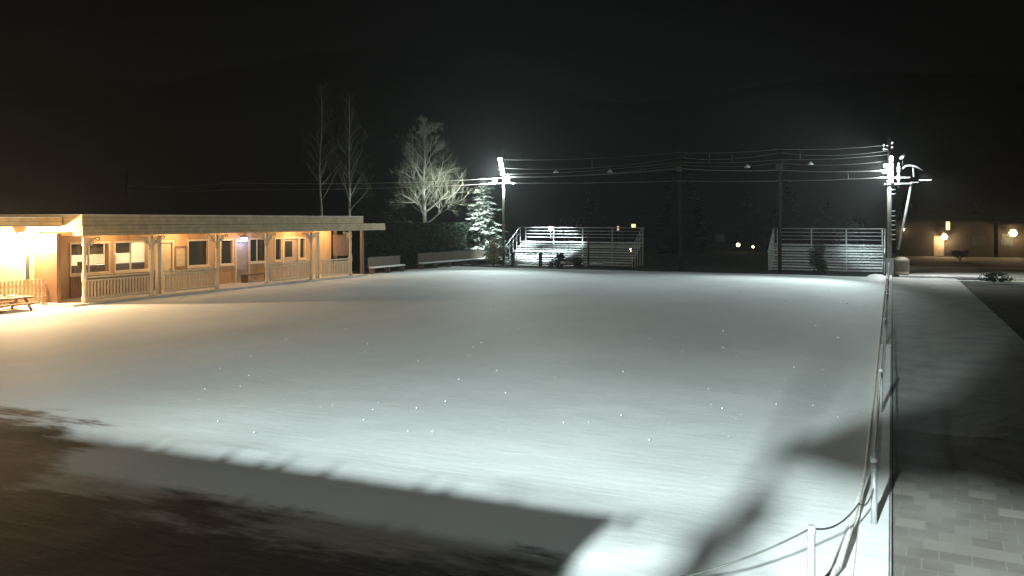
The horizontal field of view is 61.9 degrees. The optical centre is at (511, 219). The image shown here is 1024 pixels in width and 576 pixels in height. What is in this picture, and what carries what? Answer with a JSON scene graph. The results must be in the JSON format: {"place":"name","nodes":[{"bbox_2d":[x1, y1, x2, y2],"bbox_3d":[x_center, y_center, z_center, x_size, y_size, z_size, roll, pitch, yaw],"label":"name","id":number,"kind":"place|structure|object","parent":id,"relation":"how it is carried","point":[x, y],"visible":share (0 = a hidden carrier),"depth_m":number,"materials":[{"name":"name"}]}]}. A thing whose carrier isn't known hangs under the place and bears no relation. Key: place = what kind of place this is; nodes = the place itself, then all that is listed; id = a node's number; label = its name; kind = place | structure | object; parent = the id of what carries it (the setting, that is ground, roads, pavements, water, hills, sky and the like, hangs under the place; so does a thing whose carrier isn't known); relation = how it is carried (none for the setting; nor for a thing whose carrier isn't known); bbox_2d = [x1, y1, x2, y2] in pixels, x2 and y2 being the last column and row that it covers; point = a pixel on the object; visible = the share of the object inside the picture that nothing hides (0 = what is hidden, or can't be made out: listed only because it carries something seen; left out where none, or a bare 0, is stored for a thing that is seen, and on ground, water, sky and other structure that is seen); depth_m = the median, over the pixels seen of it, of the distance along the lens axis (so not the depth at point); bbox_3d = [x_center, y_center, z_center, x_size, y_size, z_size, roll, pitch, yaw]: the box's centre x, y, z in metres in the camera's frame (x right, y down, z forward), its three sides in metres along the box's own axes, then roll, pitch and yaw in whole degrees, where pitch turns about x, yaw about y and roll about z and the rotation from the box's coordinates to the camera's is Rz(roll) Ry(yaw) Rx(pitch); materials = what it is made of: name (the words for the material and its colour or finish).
{"place":"outdoors","nodes":[
{"label":"outdoors","id":0,"kind":"place"},
{"bbox_2d":[0,53,1023,236],"bbox_3d":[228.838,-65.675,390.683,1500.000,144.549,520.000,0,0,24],"label":"hills","id":1,"kind":"structure","parent":0,"point":[76,146],"depth_m":333.48,"materials":[{"name":"black"}]},
{"bbox_2d":[0,0,1023,103],"label":"sky","id":2,"kind":"structure","parent":0,"point":[613,51],"materials":[{"name":"black"}]},
{"bbox_2d":[22,233,1023,575],"bbox_3d":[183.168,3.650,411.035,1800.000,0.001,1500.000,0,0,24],"label":"ground","id":3,"kind":"structure","parent":0,"point":[1004,303],"depth_m":68.06,"materials":[{"name":"white snow"}]},
{"bbox_2d":[126,173,127,214],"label":"utility pole","id":4,"kind":"object","parent":3,"relation":"on","point":[126,194],"visible":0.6,"depth_m":84.86,"materials":[{"name":"wood"}]},
{"bbox_2d":[128,183,499,191],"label":"overhead cable","id":5,"kind":"object","parent":4,"relation":"attached to","point":[316,189],"visible":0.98,"depth_m":75.42,"materials":[{"name":"metal"}]},
{"bbox_2d":[127,178,501,186],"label":"overhead cable","id":6,"kind":"object","parent":4,"relation":"attached to","point":[333,183],"visible":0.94,"depth_m":73.67,"materials":[{"name":"metal"}]},
{"bbox_2d":[287,83,355,215],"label":"birch tree","id":7,"kind":"object","parent":3,"relation":"on","point":[319,176],"visible":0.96,"depth_m":72.89,"materials":[{"name":"grey plant"}]},
{"bbox_2d":[322,88,376,259],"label":"birch tree","id":8,"kind":"object","parent":3,"relation":"on","point":[348,192],"visible":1,"depth_m":69.32,"materials":[{"name":"brown plant"}]},
{"bbox_2d":[354,184,381,222],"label":"spruce tree","id":9,"kind":"object","parent":3,"relation":"on","point":[368,210],"visible":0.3,"depth_m":77.91,"materials":[{"name":"green plant"}]},
{"bbox_2d":[382,165,412,226],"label":"spruce tree","id":10,"kind":"object","parent":3,"relation":"on","point":[396,216],"visible":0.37,"depth_m":74.39,"materials":[{"name":"green plant"}]},
{"bbox_2d":[351,222,491,270],"bbox_3d":[-6.620,1.912,66.726,1.559,3.634,15.940,0,0,34],"label":"hedge","id":11,"kind":"object","parent":3,"relation":"on","point":[408,242],"visible":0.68,"depth_m":64.49,"materials":[{"name":"green plant"}]},
{"bbox_2d":[383,114,472,223],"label":"bare tree","id":12,"kind":"object","parent":3,"relation":"on","point":[440,173],"visible":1,"depth_m":71.96,"materials":[{"name":"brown plant"}]},
{"bbox_2d":[0,266,885,575],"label":"snow rink","id":13,"kind":"structure","parent":3,"relation":"on","point":[194,446],"depth_m":14.85,"materials":[{"name":"white snow"}]},
{"bbox_2d":[0,294,39,313],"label":"picnic bench","id":14,"kind":"object","parent":13,"relation":"on","point":[12,304],"visible":1,"depth_m":33.83,"materials":[{"name":"brown wood"}]},
{"bbox_2d":[0,279,45,306],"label":"picket fence","id":15,"kind":"object","parent":13,"relation":"on","point":[20,285],"visible":0.91,"depth_m":35.13,"materials":[{"name":"beige paint"}]},
{"bbox_2d":[0,214,384,306],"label":"clubhouse","id":16,"kind":"structure","parent":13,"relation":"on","point":[75,260],"depth_m":41.56,"materials":[{"name":"beige paint"}]},
{"bbox_2d":[16,231,26,237],"bbox_3d":[-20.522,0.620,35.710,0.390,0.320,0.390,0,0,24],"label":"wall lamp","id":17,"kind":"object","parent":16,"relation":"attached to","point":[21,234],"visible":1,"depth_m":35.60,"materials":[{"name":"glass"}]},
{"bbox_2d":[24,253,30,280],"bbox_3d":[-20.475,2.000,36.036,0.056,1.200,0.292,0,0,24],"label":"window","id":18,"kind":"structure","parent":16,"relation":"in","point":[27,256],"depth_m":36.02,"materials":[{"name":"white glass"}]},
{"bbox_2d":[69,241,112,276],"bbox_3d":[-19.320,1.775,38.934,0.490,1.520,2.261,0,0,24],"label":"window","id":19,"kind":"structure","parent":16,"relation":"in","point":[75,248],"depth_m":38.92,"materials":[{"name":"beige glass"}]},
{"bbox_2d":[113,240,149,273],"bbox_3d":[-18.368,1.775,41.071,0.490,1.520,2.201,0,0,24],"label":"window","id":20,"kind":"structure","parent":16,"relation":"in","point":[119,246],"depth_m":40.96,"materials":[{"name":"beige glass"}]},
{"bbox_2d":[161,240,173,288],"bbox_3d":[-17.443,2.255,43.006,0.165,2.410,0.961,0,0,24],"label":"door","id":21,"kind":"structure","parent":16,"relation":"in","point":[165,245],"depth_m":43.07,"materials":[{"name":"beige paint"}]},
{"bbox_2d":[174,246,186,267],"bbox_3d":[-17.006,1.915,43.795,0.060,1.130,0.826,0,0,24],"label":"notice board","id":22,"kind":"object","parent":16,"relation":"attached to","point":[180,256],"visible":1,"depth_m":43.80,"materials":[{"name":"paper"}]},
{"bbox_2d":[187,239,211,267],"bbox_3d":[-16.524,1.775,44.938,0.270,1.480,1.640,0,0,24],"label":"window","id":23,"kind":"structure","parent":16,"relation":"in","point":[196,248],"depth_m":44.99,"materials":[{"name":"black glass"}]},
{"bbox_2d":[220,239,234,265],"bbox_3d":[-15.669,1.800,46.858,0.270,1.470,1.143,0,0,24],"label":"window","id":24,"kind":"structure","parent":16,"relation":"in","point":[225,245],"depth_m":47.01,"materials":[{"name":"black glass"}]},
{"bbox_2d":[235,240,249,281],"bbox_3d":[-15.202,2.305,48.034,0.165,2.310,1.192,0,0,24],"label":"door","id":25,"kind":"structure","parent":16,"relation":"in","point":[240,246],"depth_m":48.04,"materials":[{"name":"wood"}]},
{"bbox_2d":[241,235,247,240],"bbox_3d":[-15.032,1.045,47.930,0.416,0.330,0.416,0,0,24],"label":"wall lamp","id":26,"kind":"object","parent":16,"relation":"attached to","point":[244,238],"visible":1,"depth_m":47.81,"materials":[{"name":"glass"}]},
{"bbox_2d":[239,273,264,282],"bbox_3d":[-14.476,3.275,48.281,0.450,0.450,2.287,0,0,24],"label":"bench","id":27,"kind":"object","parent":16,"relation":"on","point":[244,278],"visible":0.58,"depth_m":47.41,"materials":[{"name":"brown wood"}]},
{"bbox_2d":[249,238,265,263],"bbox_3d":[-14.636,1.785,49.189,0.280,1.460,1.593,0,0,24],"label":"window","id":28,"kind":"structure","parent":16,"relation":"in","point":[256,244],"depth_m":49.20,"materials":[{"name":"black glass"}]},
{"bbox_2d":[274,238,283,261],"bbox_3d":[-13.920,1.790,50.781,0.270,1.450,0.763,0,0,24],"label":"window","id":29,"kind":"structure","parent":16,"relation":"in","point":[276,240],"depth_m":50.85,"materials":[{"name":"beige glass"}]},
{"bbox_2d":[282,237,299,264],"bbox_3d":[-13.484,1.875,51.890,0.165,1.650,1.610,0,0,24],"label":"door","id":30,"kind":"structure","parent":16,"relation":"in","point":[289,244],"depth_m":51.93,"materials":[{"name":"wood"}]},
{"bbox_2d":[299,237,307,259],"bbox_3d":[-12.990,1.790,52.870,0.270,1.390,0.751,0,0,24],"label":"window","id":31,"kind":"structure","parent":16,"relation":"in","point":[301,238],"depth_m":53.02,"materials":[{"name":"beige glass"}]},
{"bbox_2d":[368,255,404,273],"bbox_3d":[-8.482,3.050,57.974,0.490,1.100,3.801,0,0,26],"label":"players bench","id":32,"kind":"object","parent":13,"relation":"on","point":[386,263],"visible":1,"depth_m":57.92,"materials":[{"name":"brown wood"}]},
{"bbox_2d":[418,248,487,268],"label":"players bench","id":33,"kind":"object","parent":13,"relation":"on","point":[449,258],"visible":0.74,"depth_m":65.47,"materials":[{"name":"brown wood"}]},
{"bbox_2d":[65,282,856,439],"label":"snow crumbs","id":34,"kind":"object","parent":13,"relation":"on","point":[496,370],"visible":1,"depth_m":19.44,"materials":[{"name":"white snow"}]},
{"bbox_2d":[806,524,815,575],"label":"fence post","id":35,"kind":"object","parent":13,"relation":"on","point":[811,533],"visible":1,"depth_m":7.58,"materials":[{"name":"metal"}]},
{"bbox_2d":[683,488,873,575],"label":"fence rope","id":36,"kind":"object","parent":35,"relation":"attached to","point":[769,548],"visible":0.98,"depth_m":7.39,"materials":[{"name":"fabric"}]},
{"bbox_2d":[825,274,886,575],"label":"fence rail","id":37,"kind":"object","parent":13,"relation":"on","point":[835,569],"visible":1,"depth_m":10.30,"materials":[{"name":"metal"}]},
{"bbox_2d":[460,177,519,262],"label":"spruce tree","id":38,"kind":"object","parent":3,"relation":"on","point":[482,220],"visible":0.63,"depth_m":71.31,"materials":[{"name":"green plant"}]},
{"bbox_2d":[484,236,505,265],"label":"bush","id":39,"kind":"object","parent":3,"relation":"on","point":[493,256],"visible":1,"depth_m":66.39,"materials":[{"name":"green plant"}]},
{"bbox_2d":[490,149,513,265],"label":"floodlight pole","id":40,"kind":"object","parent":3,"relation":"on","point":[501,161],"visible":1,"depth_m":67.67,"materials":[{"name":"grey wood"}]},
{"bbox_2d":[511,252,537,265],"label":"barrier","id":41,"kind":"object","parent":3,"relation":"on","point":[513,263],"visible":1,"depth_m":66.60,"materials":[{"name":"metal"}]},
{"bbox_2d":[538,253,558,266],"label":"barrier","id":42,"kind":"object","parent":3,"relation":"on","point":[539,259],"visible":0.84,"depth_m":65.69,"materials":[{"name":"metal"}]},
{"bbox_2d":[547,253,570,267],"bbox_3d":[3.464,3.050,64.445,1.941,1.174,1.894,0,0,24],"label":"bush","id":43,"kind":"object","parent":3,"relation":"on","point":[558,258],"visible":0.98,"depth_m":64.32,"materials":[{"name":"green plant"}]},
{"bbox_2d":[560,253,572,267],"bbox_3d":[4.239,3.095,64.894,1.211,1.090,0.240,0,0,24],"label":"barrier","id":44,"kind":"object","parent":3,"relation":"on","point":[562,266],"visible":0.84,"depth_m":64.94,"materials":[{"name":"metal"}]},
{"bbox_2d":[552,218,583,258],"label":"tree","id":45,"kind":"object","parent":3,"relation":"on","point":[571,236],"visible":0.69,"depth_m":75.39,"materials":[{"name":"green plant"}]},
{"bbox_2d":[505,227,644,266],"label":"bleachers","id":46,"kind":"object","parent":3,"relation":"on","point":[591,246],"visible":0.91,"depth_m":68.13,"materials":[{"name":"grey metal"}]},
{"bbox_2d":[568,257,585,267],"bbox_3d":[4.834,3.175,63.765,1.347,0.946,1.203,0,0,24],"label":"bush","id":47,"kind":"object","parent":3,"relation":"on","point":[577,263],"visible":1,"depth_m":63.65,"materials":[{"name":"green plant"}]},
{"bbox_2d":[585,232,590,267],"bbox_3d":[5.731,2.290,64.119,0.400,2.700,0.160,0,0,24],"label":"post","id":48,"kind":"object","parent":3,"relation":"on","point":[587,236],"visible":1,"depth_m":64.06,"materials":[{"name":"metal"}]},
{"bbox_2d":[575,188,610,250],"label":"spruce tree","id":49,"kind":"object","parent":3,"relation":"on","point":[593,218],"visible":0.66,"depth_m":96.12,"materials":[{"name":"green plant"}]},
{"bbox_2d":[672,149,686,270],"bbox_3d":[11.833,-0.675,60.264,1.000,8.650,0.526,0,0,24],"label":"utility pole","id":50,"kind":"object","parent":3,"relation":"on","point":[679,169],"visible":1,"depth_m":60.30,"materials":[{"name":"wood"}]},
{"bbox_2d":[507,161,883,176],"bbox_3d":[11.496,-3.616,60.685,28.119,0.600,0.573,0,0,29],"label":"overhead cable","id":51,"kind":"object","parent":50,"relation":"attached to","point":[703,166],"visible":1,"depth_m":59.21,"materials":[{"name":"black rubber"}]},
{"bbox_2d":[652,155,713,255],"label":"spruce tree","id":52,"kind":"object","parent":3,"relation":"on","point":[666,237],"visible":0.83,"depth_m":83.58,"materials":[{"name":"green plant"}]},
{"bbox_2d":[731,193,766,250],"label":"spruce tree","id":53,"kind":"object","parent":3,"relation":"on","point":[746,238],"visible":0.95,"depth_m":96.89,"materials":[{"name":"green plant"}]},
{"bbox_2d":[772,141,786,273],"bbox_3d":[18.026,-0.825,57.505,1.000,8.950,0.526,0,0,24],"label":"utility pole","id":54,"kind":"object","parent":3,"relation":"on","point":[779,165],"visible":1,"depth_m":57.53,"materials":[{"name":"wood"}]},
{"bbox_2d":[764,179,809,253],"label":"spruce tree","id":55,"kind":"object","parent":3,"relation":"on","point":[790,219],"visible":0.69,"depth_m":87.50,"materials":[{"name":"green plant"}]},
{"bbox_2d":[807,239,827,273],"bbox_3d":[20.451,2.453,57.160,1.418,2.399,1.406,0,0,24],"label":"bush","id":56,"kind":"object","parent":3,"relation":"on","point":[819,264],"visible":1,"depth_m":57.01,"materials":[{"name":"green plant"}]},
{"bbox_2d":[808,199,841,259],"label":"spruce tree","id":57,"kind":"object","parent":3,"relation":"on","point":[824,220],"visible":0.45,"depth_m":76.80,"materials":[{"name":"green plant"}]},
{"bbox_2d":[768,228,885,272],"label":"bleachers","id":58,"kind":"object","parent":3,"relation":"on","point":[773,256],"visible":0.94,"depth_m":60.49,"materials":[{"name":"grey metal"}]},
{"bbox_2d":[828,217,877,266],"bbox_3d":[25.873,1.695,65.079,3.873,4.039,3.596,0,0,24],"label":"bush","id":59,"kind":"object","parent":3,"relation":"on","point":[858,225],"visible":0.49,"depth_m":64.74,"materials":[{"name":"green plant"}]},
{"bbox_2d":[853,275,891,575],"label":"rink kerb","id":60,"kind":"structure","parent":3,"relation":"on","point":[889,329],"depth_m":14.82,"materials":[{"name":"concrete"}]},
{"bbox_2d":[854,344,890,575],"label":"kerb snow","id":61,"kind":"structure","parent":60,"relation":"on","point":[872,557],"depth_m":10.56,"materials":[{"name":"white snow"}]},
{"bbox_2d":[870,455,877,524],"bbox_3d":[4.141,3.098,9.759,0.082,0.805,0.078,0,0,24],"label":"fence post","id":62,"kind":"object","parent":60,"relation":"on","point":[873,459],"visible":1,"depth_m":9.73,"materials":[{"name":"metal"}]},
{"bbox_2d":[873,266,888,454],"bbox_3d":[13.992,2.745,31.864,0.031,0.121,48.401,0,0,24],"label":"fence rope","id":63,"kind":"object","parent":62,"relation":"attached to","point":[876,430],"visible":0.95,"depth_m":13.82,"materials":[{"name":"beige fabric"}]},
{"bbox_2d":[878,369,882,411],"bbox_3d":[6.665,3.098,15.423,0.082,0.805,0.078,0,0,24],"label":"fence post","id":64,"kind":"object","parent":60,"relation":"on","point":[881,401],"visible":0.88,"depth_m":15.39,"materials":[{"name":"metal"}]},
{"bbox_2d":[883,318,885,346],"bbox_3d":[10.206,3.098,23.369,0.082,0.805,0.078,0,0,24],"label":"fence post","id":65,"kind":"object","parent":60,"relation":"on","point":[885,332],"visible":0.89,"depth_m":23.34,"materials":[{"name":"metal"}]},
{"bbox_2d":[885,294,887,315],"bbox_3d":[13.666,3.098,31.133,0.082,0.805,0.078,0,0,24],"label":"fence post","id":66,"kind":"object","parent":60,"relation":"on","point":[887,305],"visible":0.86,"depth_m":31.11,"materials":[{"name":"metal"}]},
{"bbox_2d":[892,195,914,252],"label":"spruce tree","id":67,"kind":"object","parent":3,"relation":"on","point":[910,209],"visible":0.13,"depth_m":90.63,"materials":[{"name":"green plant"}]},
{"bbox_2d":[883,137,930,276],"bbox_3d":[24.818,-0.800,53.637,2.791,8.900,0.772,0,0,24],"label":"floodlight pole","id":68,"kind":"object","parent":3,"relation":"on","point":[889,183],"visible":0.98,"depth_m":54.03,"materials":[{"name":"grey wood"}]},
{"bbox_2d":[503,168,882,177],"bbox_3d":[11.416,-3.363,60.729,27.936,0.594,0.622,0,0,29],"label":"overhead cable","id":69,"kind":"object","parent":68,"relation":"attached to","point":[697,169],"visible":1,"depth_m":59.55,"materials":[{"name":"black rubber"}]},
{"bbox_2d":[504,177,885,183],"bbox_3d":[11.416,-2.752,60.729,27.936,0.357,0.602,0,0,29],"label":"overhead cable","id":70,"kind":"object","parent":68,"relation":"attached to","point":[701,181],"visible":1,"depth_m":59.34,"materials":[{"name":"black rubber"}]},
{"bbox_2d":[505,154,887,174],"bbox_3d":[11.496,-3.863,60.685,28.118,0.610,0.577,0,0,29],"label":"overhead cable","id":71,"kind":"object","parent":68,"relation":"attached to","point":[720,162],"visible":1,"depth_m":58.73,"materials":[{"name":"black rubber"}]},
{"bbox_2d":[508,150,887,169],"bbox_3d":[11.496,-4.184,60.685,28.119,0.706,0.573,0,0,29],"label":"overhead cable","id":72,"kind":"object","parent":68,"relation":"attached to","point":[712,159],"visible":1,"depth_m":59.13,"materials":[{"name":"black rubber"}]},
{"bbox_2d":[552,145,885,159],"bbox_3d":[11.496,-4.660,60.685,28.118,0.217,0.577,0,0,29],"label":"overhead cable","id":73,"kind":"object","parent":68,"relation":"attached to","point":[724,152],"visible":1,"depth_m":58.61,"materials":[{"name":"black rubber"}]},
{"bbox_2d":[892,207,1001,256],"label":"house","id":74,"kind":"structure","parent":3,"relation":"on","point":[974,234],"depth_m":84.31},
{"bbox_2d":[934,236,943,255],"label":"door","id":75,"kind":"structure","parent":74,"relation":"in","point":[938,241],"depth_m":84.66,"materials":[{"name":"brown wood"}]},
{"bbox_2d":[945,222,950,229],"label":"window","id":76,"kind":"structure","parent":74,"relation":"in","point":[947,224],"depth_m":84.31,"materials":[{"name":"yellow glass"}]},
{"bbox_2d":[973,237,985,245],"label":"window","id":77,"kind":"structure","parent":74,"relation":"in","point":[977,241],"depth_m":83.19,"materials":[{"name":"black glass"}]},
{"bbox_2d":[892,277,1023,441],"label":"footpath","id":78,"kind":"structure","parent":3,"relation":"on","point":[958,358],"depth_m":20.95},
{"bbox_2d":[945,249,971,259],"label":"bush","id":79,"kind":"object","parent":3,"relation":"on","point":[965,253],"visible":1,"depth_m":75.45,"materials":[{"name":"green plant"}]},
{"bbox_2d":[899,275,1023,284],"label":"road kerb","id":80,"kind":"structure","parent":3,"relation":"on","point":[984,282],"depth_m":52.15,"materials":[{"name":"grey concrete"}]},
{"bbox_2d":[977,272,1015,282],"bbox_3d":[27.720,3.296,48.715,1.978,0.683,1.826,0,0,-3],"label":"bush","id":81,"kind":"object","parent":3,"relation":"on","point":[992,276],"visible":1,"depth_m":48.60,"materials":[{"name":"green plant"}]},
{"bbox_2d":[976,268,1023,281],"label":"verge","id":82,"kind":"structure","parent":3,"relation":"on","point":[1017,274],"depth_m":58.48,"materials":[{"name":"white snow"}]},
{"bbox_2d":[598,198,665,246],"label":"house","id":83,"kind":"structure","parent":0,"point":[628,212],"depth_m":115.42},
{"bbox_2d":[617,232,623,244],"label":"door","id":84,"kind":"structure","parent":83,"relation":"in","point":[618,239],"depth_m":116.00,"materials":[{"name":"brown wood"}]},
{"bbox_2d":[708,209,774,250],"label":"house","id":85,"kind":"structure","parent":0,"point":[723,232],"depth_m":102.20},
{"bbox_2d":[716,233,723,240],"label":"window","id":86,"kind":"structure","parent":85,"relation":"in","point":[719,236],"depth_m":102.65,"materials":[{"name":"black glass"}]},
{"bbox_2d":[893,430,1023,575],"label":"paving","id":87,"kind":"structure","parent":0,"point":[958,505],"depth_m":10.60,"materials":[{"name":"grey concrete"}]},
{"bbox_2d":[909,266,1023,276],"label":"road","id":88,"kind":"structure","parent":0,"point":[944,271],"depth_m":59.67,"materials":[{"name":"grey asphalt"}]},
{"bbox_2d":[894,257,909,275],"bbox_3d":[25.269,3.022,55.385,1.000,1.215,0.990,0,0,24],"label":"litter bin","id":89,"kind":"object","parent":88,"relation":"on","point":[901,265],"visible":0.88,"depth_m":55.01,"materials":[{"name":"metal"}]},
{"bbox_2d":[990,212,1023,257],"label":"house","id":90,"kind":"structure","parent":0,"point":[1008,244],"depth_m":82.17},
{"bbox_2d":[1001,235,1011,245],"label":"window","id":91,"kind":"structure","parent":90,"relation":"in","point":[1006,240],"depth_m":82.26,"materials":[{"name":"yellow glass"}]},
{"bbox_2d":[1009,230,1016,235],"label":"porch lamp","id":92,"kind":"object","parent":90,"relation":"attached to","point":[1012,232],"visible":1,"depth_m":81.55,"materials":[{"name":"glass"}]}
]}

